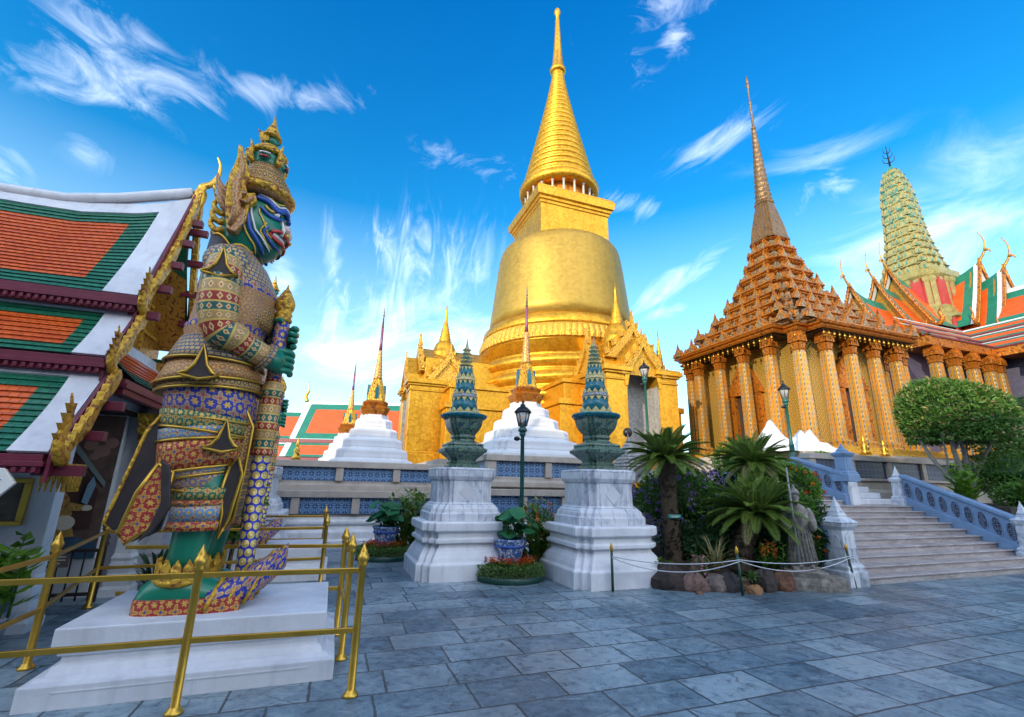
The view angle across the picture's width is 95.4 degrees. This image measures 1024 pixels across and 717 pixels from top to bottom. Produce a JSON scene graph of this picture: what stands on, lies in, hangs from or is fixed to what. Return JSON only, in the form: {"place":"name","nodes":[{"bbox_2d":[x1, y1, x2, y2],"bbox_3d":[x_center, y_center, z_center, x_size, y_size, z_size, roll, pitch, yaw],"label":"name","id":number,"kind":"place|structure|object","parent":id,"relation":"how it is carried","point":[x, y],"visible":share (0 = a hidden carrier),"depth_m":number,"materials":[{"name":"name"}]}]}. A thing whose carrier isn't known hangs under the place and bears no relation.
{"place":"outdoors","nodes":[
{"label":"outdoors","id":0,"kind":"place"},
{"bbox_2d":[0,612,14,639],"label":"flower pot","id":1,"kind":"object","parent":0,"point":[3,618],"visible":0.73,"depth_m":4.31,"materials":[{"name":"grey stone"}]},
{"bbox_2d":[0,531,44,620],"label":"leafy plant","id":2,"kind":"object","parent":1,"relation":"on","point":[7,594],"visible":0.78,"depth_m":4.37,"materials":[{"name":"green plant"}]},
{"bbox_2d":[0,548,1023,716],"bbox_3d":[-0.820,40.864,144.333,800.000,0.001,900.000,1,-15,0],"label":"ground","id":3,"kind":"structure","parent":0,"point":[548,647],"depth_m":4.63,"materials":[{"name":"stone"}]},
{"bbox_2d":[46,529,110,601],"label":"iron gate","id":4,"kind":"structure","parent":3,"relation":"on","point":[63,560],"depth_m":6.17,"materials":[{"name":"black metal"}]},
{"bbox_2d":[0,157,221,635],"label":"gate hall","id":5,"kind":"structure","parent":3,"relation":"on","point":[95,294],"depth_m":5.92,"materials":[{"name":"orange tile"}]},
{"bbox_2d":[0,468,16,495],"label":"hexagonal plaque","id":6,"kind":"object","parent":5,"relation":"attached to","point":[7,481],"visible":1,"depth_m":4.15,"materials":[{"name":"white ceramic"}]},
{"bbox_2d":[0,478,34,525],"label":"framed picture","id":7,"kind":"object","parent":5,"relation":"attached to","point":[14,500],"visible":1,"depth_m":5.10,"materials":[{"name":"gold metal"}]},
{"bbox_2d":[134,549,168,583],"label":"leafy plant","id":8,"kind":"object","parent":3,"relation":"on","point":[144,557],"visible":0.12,"depth_m":6.92,"materials":[{"name":"green plant"}]},
{"bbox_2d":[9,582,334,714],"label":"statue plinth","id":9,"kind":"structure","parent":3,"relation":"on","point":[81,679],"depth_m":3.71,"materials":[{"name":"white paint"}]},
{"bbox_2d":[101,116,299,616],"bbox_3d":[-2.887,-0.345,4.934,1.236,5.340,1.407,-8,-17,29],"label":"guardian statue","id":10,"kind":"object","parent":9,"relation":"on","point":[198,467],"visible":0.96,"depth_m":4.36,"materials":[{"name":"ceramic"}]},
{"bbox_2d":[0,525,368,716],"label":"brass railing","id":11,"kind":"object","parent":3,"relation":"on","point":[186,641],"visible":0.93,"depth_m":3.65,"materials":[{"name":"gold metal"}]},
{"bbox_2d":[100,506,329,581],"bbox_3d":[-4.583,3.129,7.886,2.771,1.120,3.041,7,-16,-19],"label":"brass railing","id":12,"kind":"object","parent":3,"relation":"on","point":[326,524],"visible":0.56,"depth_m":7.10,"materials":[{"name":"gold metal"}]},
{"bbox_2d":[224,481,269,568],"bbox_3d":[-4.380,2.658,7.310,1.000,1.838,0.871,1,-15,0],"label":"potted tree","id":13,"kind":"object","parent":3,"relation":"on","point":[233,535],"visible":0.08,"depth_m":7.20,"materials":[{"name":"green plant"}]},
{"bbox_2d":[224,539,327,582],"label":"statue plinth","id":14,"kind":"structure","parent":3,"relation":"on","point":[262,553],"depth_m":7.85,"materials":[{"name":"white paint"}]},
{"bbox_2d":[228,277,288,544],"bbox_3d":[-4.786,0.786,8.727,1.174,5.073,1.337,-8,-17,29],"label":"guardian statue","id":15,"kind":"object","parent":14,"relation":"on","point":[265,536],"visible":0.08,"depth_m":8.49,"materials":[{"name":"multicoloured ceramic"}]},
{"bbox_2d":[265,451,288,538],"bbox_3d":[-5.894,2.085,10.758,1.800,4.650,1.800,7,-16,-19],"label":"stone pedestal","id":16,"kind":"object","parent":3,"relation":"on","point":[275,506],"visible":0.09,"depth_m":10.37,"materials":[{"name":"grey stone"}]},
{"bbox_2d":[276,382,399,460],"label":"hall","id":17,"kind":"structure","parent":3,"relation":"on","point":[316,425],"depth_m":42.06,"materials":[{"name":"orange tile"}]},
{"bbox_2d":[354,538,410,562],"bbox_3d":[-2.808,4.198,10.247,1.301,0.403,1.302,1,-15,0],"label":"flower bed","id":18,"kind":"object","parent":3,"relation":"on","point":[393,552],"visible":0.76,"depth_m":9.85,"materials":[{"name":"green plant"}]},
{"bbox_2d":[373,525,399,548],"bbox_3d":[-2.800,3.953,10.310,0.590,0.470,0.590,1,-15,0],"label":"lotus pot","id":19,"kind":"object","parent":18,"relation":"on","point":[384,534],"visible":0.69,"depth_m":10.12,"materials":[{"name":"blue ceramic"}]},
{"bbox_2d":[366,500,403,526],"bbox_3d":[-2.776,3.504,10.419,0.996,0.640,0.757,-5,-16,22],"label":"lotus","id":20,"kind":"object","parent":19,"relation":"on","point":[382,513],"visible":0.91,"depth_m":10.33,"materials":[{"name":"green plant"}]},
{"bbox_2d":[381,488,429,546],"bbox_3d":[-2.398,3.729,10.686,1.218,1.522,1.255,13,-19,-37],"label":"ginger plant","id":21,"kind":"object","parent":3,"relation":"on","point":[406,529],"visible":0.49,"depth_m":10.56,"materials":[{"name":"green plant"}]},
{"bbox_2d":[403,338,504,582],"bbox_3d":[-1.000,1.812,9.395,1.800,4.650,1.800,7,-16,-19],"label":"ceramic stupa","id":22,"kind":"object","parent":3,"relation":"on","point":[457,526],"visible":0.92,"depth_m":8.61,"materials":[{"name":"grey stone"}]},
{"bbox_2d":[275,454,662,550],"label":"stupa terrace","id":23,"kind":"structure","parent":3,"relation":"on","point":[346,493],"depth_m":12.66,"materials":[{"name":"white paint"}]},
{"bbox_2d":[291,438,300,459],"bbox_3d":[-6.831,2.914,14.813,0.320,0.880,0.343,7,-16,-19],"label":"golden figurine","id":24,"kind":"object","parent":23,"relation":"on","point":[296,455],"visible":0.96,"depth_m":14.72,"materials":[{"name":"gold metal"}]},
{"bbox_2d":[318,364,356,460],"bbox_3d":[-7.751,2.655,22.359,2.700,5.300,2.700,7,-16,-19],"label":"spired pyramid","id":25,"kind":"object","parent":23,"relation":"on","point":[349,421],"visible":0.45,"depth_m":21.75,"materials":[{"name":"white paint"}]},
{"bbox_2d":[329,308,412,463],"bbox_3d":[-4.447,0.814,15.397,2.400,5.370,2.400,7,-16,-19],"label":"spired pyramid","id":26,"kind":"object","parent":23,"relation":"on","point":[372,436],"visible":0.95,"depth_m":14.34,"materials":[{"name":"white paint"}]},
{"bbox_2d":[481,289,576,457],"bbox_3d":[0.472,0.332,15.697,3.240,6.090,3.240,7,-16,-19],"label":"spired pyramid","id":27,"kind":"object","parent":23,"relation":"on","point":[545,436],"visible":0.79,"depth_m":14.38,"materials":[{"name":"white paint"}]},
{"bbox_2d":[397,7,683,487],"bbox_3d":[2.023,-10.483,30.118,15.600,36.300,14.600,7,-16,-19],"label":"golden stupa","id":28,"kind":"object","parent":23,"relation":"on","point":[560,261],"visible":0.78,"depth_m":25.38,"materials":[{"name":"gold metal"}]},
{"bbox_2d":[639,360,650,450],"bbox_3d":[4.506,1.732,15.616,0.380,3.500,0.380,1,-15,0],"label":"street lamp","id":29,"kind":"object","parent":23,"relation":"on","point":[644,368],"visible":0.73,"depth_m":15.80,"materials":[{"name":"green metal"}]},
{"bbox_2d":[476,553,545,585],"bbox_3d":[-0.044,3.724,8.299,1.302,0.403,1.300,1,-15,0],"label":"flower bed","id":30,"kind":"object","parent":3,"relation":"on","point":[525,570],"visible":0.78,"depth_m":7.89,"materials":[{"name":"green plant"}]},
{"bbox_2d":[494,537,525,566],"bbox_3d":[-0.040,3.479,8.360,0.590,0.470,0.590,1,-15,0],"label":"lotus pot","id":31,"kind":"object","parent":30,"relation":"on","point":[509,549],"visible":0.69,"depth_m":8.17,"materials":[{"name":"blue ceramic"}]},
{"bbox_2d":[495,507,539,539],"bbox_3d":[0.094,3.028,8.472,0.823,0.650,0.984,1,-15,0],"label":"lotus","id":32,"kind":"object","parent":31,"relation":"on","point":[508,517],"visible":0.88,"depth_m":8.37,"materials":[{"name":"green plant"}]},
{"bbox_2d":[514,400,530,556],"bbox_3d":[0.209,2.537,9.778,0.380,3.440,0.380,1,-15,0],"label":"street lamp","id":33,"kind":"object","parent":3,"relation":"on","point":[522,412],"visible":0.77,"depth_m":9.97,"materials":[{"name":"green metal"}]},
{"bbox_2d":[511,495,557,561],"bbox_3d":[0.513,3.421,9.171,1.230,1.434,1.170,7,-16,-20],"label":"ginger plant","id":34,"kind":"object","parent":3,"relation":"on","point":[538,546],"visible":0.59,"depth_m":9.03,"materials":[{"name":"green plant"}]},
{"bbox_2d":[539,335,657,591],"bbox_3d":[1.639,1.760,9.006,1.800,4.650,1.800,7,-16,-19],"label":"ceramic stupa","id":35,"kind":"object","parent":3,"relation":"on","point":[597,514],"visible":0.99,"depth_m":8.24,"materials":[{"name":"white paint"}]},
{"bbox_2d":[610,543,613,591],"bbox_3d":[1.613,3.354,7.512,0.060,0.730,0.057,1,-15,0],"label":"stanchion","id":36,"kind":"object","parent":3,"relation":"on","point":[612,569],"visible":1,"depth_m":7.49,"materials":[{"name":"green paint"}]},
{"bbox_2d":[651,562,684,590],"bbox_3d":[2.587,3.700,7.735,0.579,0.592,0.461,1,-15,0],"label":"rock","id":37,"kind":"object","parent":3,"relation":"on","point":[667,581],"visible":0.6,"depth_m":7.61,"materials":[{"name":"grey stone"}]},
{"bbox_2d":[683,572,710,592],"bbox_3d":[2.993,3.698,7.589,0.398,0.444,0.380,11,-18,-33],"label":"rock","id":38,"kind":"object","parent":3,"relation":"on","point":[694,582],"visible":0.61,"depth_m":7.49,"materials":[{"name":"grey stone"}]},
{"bbox_2d":[689,555,708,578],"bbox_3d":[3.229,3.764,8.018,0.339,0.694,0.296,1,-15,0],"label":"rock","id":39,"kind":"object","parent":3,"relation":"on","point":[694,567],"visible":0.34,"depth_m":8.02,"materials":[{"name":"grey stone"}]},
{"bbox_2d":[684,536,747,569],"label":"tuft plant","id":40,"kind":"object","parent":39,"relation":"on","point":[719,556],"visible":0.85,"depth_m":8.11,"materials":[{"name":"plant"}]},
{"bbox_2d":[651,543,774,579],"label":"garden soil","id":41,"kind":"structure","parent":3,"relation":"on","point":[656,550],"depth_m":8.46,"materials":[{"name":"brown soil"}]},
{"bbox_2d":[654,557,672,565],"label":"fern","id":42,"kind":"object","parent":41,"relation":"on","point":[659,559],"visible":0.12,"depth_m":8.00,"materials":[{"name":"green plant"}]},
{"bbox_2d":[622,424,717,566],"bbox_3d":[2.988,2.669,8.908,1.773,2.797,1.822,1,-15,0],"label":"sago palm","id":43,"kind":"object","parent":41,"relation":"on","point":[665,454],"visible":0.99,"depth_m":8.82,"materials":[{"name":"green plant"}]},
{"bbox_2d":[632,461,729,536],"bbox_3d":[3.626,3.187,9.974,2.046,2.137,1.871,-13,-20,41],"label":"flowering shrub","id":44,"kind":"object","parent":41,"relation":"on","point":[692,489],"visible":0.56,"depth_m":9.63,"materials":[{"name":"green plant"}]},
{"bbox_2d":[654,518,736,562],"bbox_3d":[3.680,3.595,8.951,1.876,1.038,1.064,1,-15,0],"label":"garden shrub","id":45,"kind":"object","parent":41,"relation":"on","point":[691,536],"visible":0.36,"depth_m":8.78,"materials":[{"name":"green plant"}]},
{"bbox_2d":[690,553,710,577],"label":"flower clump","id":46,"kind":"object","parent":41,"relation":"on","point":[702,566],"visible":0.49,"depth_m":7.88,"materials":[{"name":"pink plant"}]},
{"bbox_2d":[651,466,773,536],"bbox_3d":[4.875,3.574,10.487,3.472,2.265,1.704,1,-15,0],"label":"garden shrub","id":47,"kind":"object","parent":41,"relation":"on","point":[716,479],"visible":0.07,"depth_m":10.39,"materials":[{"name":"green plant"}]},
{"bbox_2d":[704,430,802,486],"bbox_3d":[5.173,2.836,9.962,1.811,2.554,1.834,10,-18,-31],"label":"sago palm","id":48,"kind":"object","parent":41,"relation":"on","point":[753,458],"visible":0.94,"depth_m":9.89,"materials":[{"name":"green plant"}]},
{"bbox_2d":[701,471,822,572],"bbox_3d":[4.538,2.986,8.625,1.999,1.743,2.010,1,-15,0],"label":"sago palm","id":49,"kind":"object","parent":41,"relation":"on","point":[754,507],"visible":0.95,"depth_m":8.40,"materials":[{"name":"green plant"}]},
{"bbox_2d":[724,486,830,571],"bbox_3d":[5.209,3.396,9.190,2.226,1.782,1.664,1,-15,0],"label":"garden shrub","id":50,"kind":"object","parent":41,"relation":"on","point":[765,533],"visible":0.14,"depth_m":8.69,"materials":[{"name":"green plant"}]},
{"bbox_2d":[705,573,726,592],"bbox_3d":[3.320,3.734,7.641,0.414,0.396,0.338,1,-15,0],"label":"rock","id":51,"kind":"object","parent":3,"relation":"on","point":[715,582],"visible":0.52,"depth_m":7.55,"materials":[{"name":"grey stone"}]},
{"bbox_2d":[721,572,740,592],"bbox_3d":[3.574,3.724,7.604,0.361,0.453,0.281,1,-15,0],"label":"rock","id":52,"kind":"object","parent":3,"relation":"on","point":[731,581],"visible":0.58,"depth_m":7.53,"materials":[{"name":"grey stone"}]},
{"bbox_2d":[735,546,743,595],"bbox_3d":[3.614,3.368,7.415,0.081,0.731,0.057,1,-15,0],"label":"stanchion","id":53,"kind":"object","parent":3,"relation":"on","point":[739,572],"visible":1,"depth_m":7.40,"materials":[{"name":"green paint"}]},
{"bbox_2d":[612,555,851,572],"bbox_3d":[3.813,3.377,7.632,4.396,0.224,0.419,3,-15,-8],"label":"barrier chain","id":54,"kind":"object","parent":53,"relation":"hanging from","point":[739,560],"visible":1,"depth_m":7.49,"materials":[{"name":"white fabric"}]},
{"bbox_2d":[737,577,749,590],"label":"rock","id":55,"kind":"object","parent":3,"relation":"on","point":[745,582],"visible":0.16,"depth_m":7.70,"materials":[{"name":"stone"}]},
{"bbox_2d":[745,584,763,594],"bbox_3d":[3.863,3.736,7.457,0.283,0.232,0.210,1,-15,0],"label":"rock","id":56,"kind":"object","parent":3,"relation":"on","point":[755,589],"visible":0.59,"depth_m":7.42,"materials":[{"name":"beige stone"}]},
{"bbox_2d":[749,568,778,592],"bbox_3d":[4.164,3.736,7.715,0.485,0.536,0.390,1,-15,0],"label":"rock","id":57,"kind":"object","parent":3,"relation":"on","point":[768,582],"visible":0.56,"depth_m":7.63,"materials":[{"name":"grey stone"}]},
{"bbox_2d":[741,569,762,582],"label":"succulent","id":58,"kind":"object","parent":57,"relation":"on","point":[751,576],"visible":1,"depth_m":7.55,"materials":[{"name":"green plant"}]},
{"bbox_2d":[722,472,828,569],"bbox_3d":[5.471,3.425,9.751,0.280,2.109,2.470,7,-16,-19],"label":"shrub","id":59,"kind":"object","parent":3,"relation":"on","point":[823,537],"visible":0.06,"depth_m":8.63,"materials":[{"name":"green plant"}]},
{"bbox_2d":[774,569,795,591],"bbox_3d":[4.528,3.786,7.820,0.387,0.484,0.354,-12,-20,39],"label":"rock","id":60,"kind":"object","parent":3,"relation":"on","point":[786,581],"visible":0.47,"depth_m":7.71,"materials":[{"name":"brown stone"}]},
{"bbox_2d":[753,539,787,571],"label":"flower clump","id":61,"kind":"object","parent":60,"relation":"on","point":[765,554],"visible":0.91,"depth_m":8.05,"materials":[{"name":"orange plant"}]},
{"bbox_2d":[776,487,827,567],"bbox_3d":[5.550,3.372,8.990,1.073,1.731,1.126,1,-15,0],"label":"garden shrub","id":62,"kind":"object","parent":3,"relation":"on","point":[807,499],"visible":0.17,"depth_m":8.74,"materials":[{"name":"green plant"}]},
{"bbox_2d":[778,565,850,592],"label":"stone block","id":63,"kind":"structure","parent":3,"relation":"on","point":[823,581],"depth_m":7.71,"materials":[{"name":"grey stone"}]},
{"bbox_2d":[779,467,821,571],"bbox_3d":[5.057,2.833,8.270,0.582,1.739,0.485,-3,-16,14],"label":"stone guardian","id":64,"kind":"object","parent":63,"relation":"on","point":[804,552],"visible":0.88,"depth_m":8.09,"materials":[{"name":"grey stone"}]},
{"bbox_2d":[640,451,1006,502],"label":"pavilion terrace","id":65,"kind":"structure","parent":3,"relation":"on","point":[875,472],"depth_m":15.09,"materials":[{"name":"beige stone"}]},
{"bbox_2d":[623,428,631,436],"bbox_3d":[3.599,2.574,14.450,0.295,0.850,0.230,7,-16,-19],"label":"floodlight","id":66,"kind":"object","parent":65,"relation":"on","point":[627,430],"visible":0.73,"depth_m":14.44,"materials":[{"name":"black metal"}]},
{"bbox_2d":[758,420,837,452],"bbox_3d":[9.846,2.780,16.609,3.100,1.194,1.600,4,-16,-12],"label":"tarpaulin","id":67,"kind":"object","parent":65,"relation":"on","point":[808,440],"visible":0.56,"depth_m":16.11,"materials":[{"name":"white fabric"}]},
{"bbox_2d":[673,76,978,460],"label":"golden pavilion","id":68,"kind":"structure","parent":65,"relation":"on","point":[827,358],"depth_m":20.77,"materials":[{"name":"gold metal"}]},
{"bbox_2d":[728,365,766,440],"bbox_3d":[10.984,2.210,21.814,0.338,4.400,1.900,7,-16,-19],"label":"doorway","id":69,"kind":"structure","parent":68,"relation":"in","point":[734,394],"depth_m":22.01,"materials":[{"name":"orange metal"}]},
{"bbox_2d":[836,352,876,444],"bbox_3d":[14.736,1.827,20.129,1.900,4.400,0.338,7,-16,-19],"label":"doorway","id":70,"kind":"structure","parent":68,"relation":"in","point":[840,365],"depth_m":20.00,"materials":[{"name":"orange metal"}]},
{"bbox_2d":[859,435,872,455],"bbox_3d":[12.274,3.041,16.243,0.300,0.825,0.321,7,-16,-19],"label":"golden figurine","id":71,"kind":"object","parent":65,"relation":"on","point":[865,451],"visible":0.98,"depth_m":16.15,"materials":[{"name":"gold metal"}]},
{"bbox_2d":[879,440,890,456],"bbox_3d":[13.210,3.203,16.559,0.260,0.715,0.278,7,-16,-19],"label":"golden figurine","id":72,"kind":"object","parent":65,"relation":"on","point":[884,453],"visible":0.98,"depth_m":16.48,"materials":[{"name":"gold metal"}]},
{"bbox_2d":[840,232,1023,457],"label":"cross roofed temple","id":73,"kind":"structure","parent":65,"relation":"on","point":[991,309],"depth_m":26.74,"materials":[{"name":"orange tile"}]},
{"bbox_2d":[879,146,992,347],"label":"corncob tower","id":74,"kind":"structure","parent":73,"relation":"on","point":[915,262],"depth_m":32.11,"materials":[{"name":"yellow ceramic"}]},
{"bbox_2d":[647,470,1023,584],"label":"stone stairs","id":75,"kind":"structure","parent":3,"relation":"on","point":[896,543],"depth_m":10.32,"materials":[{"name":"grey stone"}]},
{"bbox_2d":[613,433,652,481],"bbox_3d":[3.295,2.777,13.149,0.945,1.365,0.945,7,-16,-19],"label":"stone stupa","id":76,"kind":"object","parent":75,"relation":"on","point":[620,462],"visible":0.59,"depth_m":12.87,"materials":[{"name":"grey stone"}]},
{"bbox_2d":[711,440,767,477],"bbox_3d":[5.779,3.196,11.741,1.413,2.320,1.296,1,-15,0],"label":"topiary ball","id":77,"kind":"object","parent":75,"relation":"on","point":[719,447],"visible":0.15,"depth_m":11.81,"materials":[{"name":"green plant"}]},
{"bbox_2d":[763,455,793,481],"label":"shrub","id":78,"kind":"object","parent":75,"relation":"on","point":[782,463],"visible":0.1,"depth_m":11.49,"materials":[{"name":"green plant"}]},
{"bbox_2d":[771,463,826,507],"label":"garden shrub","id":79,"kind":"object","parent":75,"relation":"on","point":[802,473],"visible":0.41,"depth_m":9.98,"materials":[{"name":"green plant"}]},
{"bbox_2d":[790,457,850,504],"bbox_3d":[8.781,3.528,13.279,0.280,1.491,1.520,7,-16,-19],"label":"stair balustrade","id":80,"kind":"object","parent":75,"relation":"on","point":[837,490],"visible":0.55,"depth_m":12.93,"materials":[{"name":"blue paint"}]},
{"bbox_2d":[830,443,860,481],"bbox_3d":[9.125,2.857,12.826,0.459,1.026,0.459,7,-16,-19],"label":"newel post","id":81,"kind":"object","parent":80,"relation":"on","point":[842,456],"visible":0.98,"depth_m":12.69,"materials":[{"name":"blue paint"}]},
{"bbox_2d":[847,482,892,504],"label":"white steps","id":82,"kind":"structure","parent":75,"relation":"on","point":[857,496],"depth_m":13.07,"materials":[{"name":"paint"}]},
{"bbox_2d":[888,466,906,505],"bbox_3d":[11.037,3.641,13.318,0.351,1.126,0.351,7,-16,-19],"label":"newel post","id":83,"kind":"object","parent":75,"relation":"on","point":[898,496],"visible":0.85,"depth_m":13.22,"materials":[{"name":"grey stone"}]},
{"bbox_2d":[899,474,1019,554],"bbox_3d":[11.520,4.038,11.997,0.280,2.079,2.300,7,-16,-19],"label":"stair balustrade","id":84,"kind":"object","parent":75,"relation":"on","point":[988,523],"visible":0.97,"depth_m":11.87,"materials":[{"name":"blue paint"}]},
{"bbox_2d":[1009,501,1023,555],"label":"newel post","id":85,"kind":"object","parent":75,"relation":"on","point":[1017,521],"visible":0.96,"depth_m":10.82,"materials":[{"name":"grey stone"}]},
{"bbox_2d":[818,496,870,588],"bbox_3d":[5.989,3.313,8.496,0.486,1.553,0.486,7,-16,-19],"label":"newel post","id":86,"kind":"object","parent":3,"relation":"on","point":[839,525],"visible":0.88,"depth_m":8.36,"materials":[{"name":"grey stone"}]},
{"bbox_2d":[844,543,856,587],"bbox_3d":[5.914,3.614,8.149,0.111,0.732,0.057,1,-15,0],"label":"stanchion","id":87,"kind":"object","parent":3,"relation":"on","point":[847,553],"visible":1,"depth_m":8.16,"materials":[{"name":"green paint"}]},
{"bbox_2d":[0,0,1023,451],"label":"sky","id":88,"kind":"structure","parent":0,"point":[408,130],"materials":[{"name":"blue"}]},
{"bbox_2d":[777,381,796,461],"bbox_3d":[8.690,1.942,14.666,0.380,2.580,0.380,1,-15,0],"label":"street lamp","id":89,"kind":"object","parent":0,"point":[783,389],"visible":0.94,"depth_m":14.72,"materials":[{"name":"green metal"}]},
{"bbox_2d":[983,503,1017,514],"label":"planting bed ground","id":90,"kind":"structure","parent":0,"point":[1011,509],"depth_m":11.37,"materials":[{"name":"soil"}]},
{"bbox_2d":[891,376,1023,500],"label":"topiary tree","id":91,"kind":"object","parent":90,"relation":"on","point":[955,413],"visible":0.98,"depth_m":13.22,"materials":[{"name":"green plant"}]},
{"bbox_2d":[938,462,985,498],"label":"leafy plant","id":92,"kind":"object","parent":90,"relation":"on","point":[963,485],"visible":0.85,"depth_m":12.52,"materials":[{"name":"green plant"}]},
{"bbox_2d":[952,449,1023,495],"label":"clipped hedge","id":93,"kind":"object","parent":90,"relation":"on","point":[997,470],"visible":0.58,"depth_m":13.07,"materials":[{"name":"green plant"}]},
{"bbox_2d":[964,395,1023,459],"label":"leafy tree","id":94,"kind":"object","parent":90,"relation":"on","point":[1016,445],"visible":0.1,"depth_m":16.29,"materials":[{"name":"green plant"}]},
{"bbox_2d":[987,479,1023,506],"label":"clipped hedge","id":95,"kind":"object","parent":90,"relation":"on","point":[1005,489],"visible":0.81,"depth_m":12.29,"materials":[{"name":"green plant"}]},
{"bbox_2d":[1008,476,1023,501],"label":"leafy plant","id":96,"kind":"object","parent":90,"relation":"on","point":[1016,486],"visible":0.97,"depth_m":11.94,"materials":[{"name":"green plant"}]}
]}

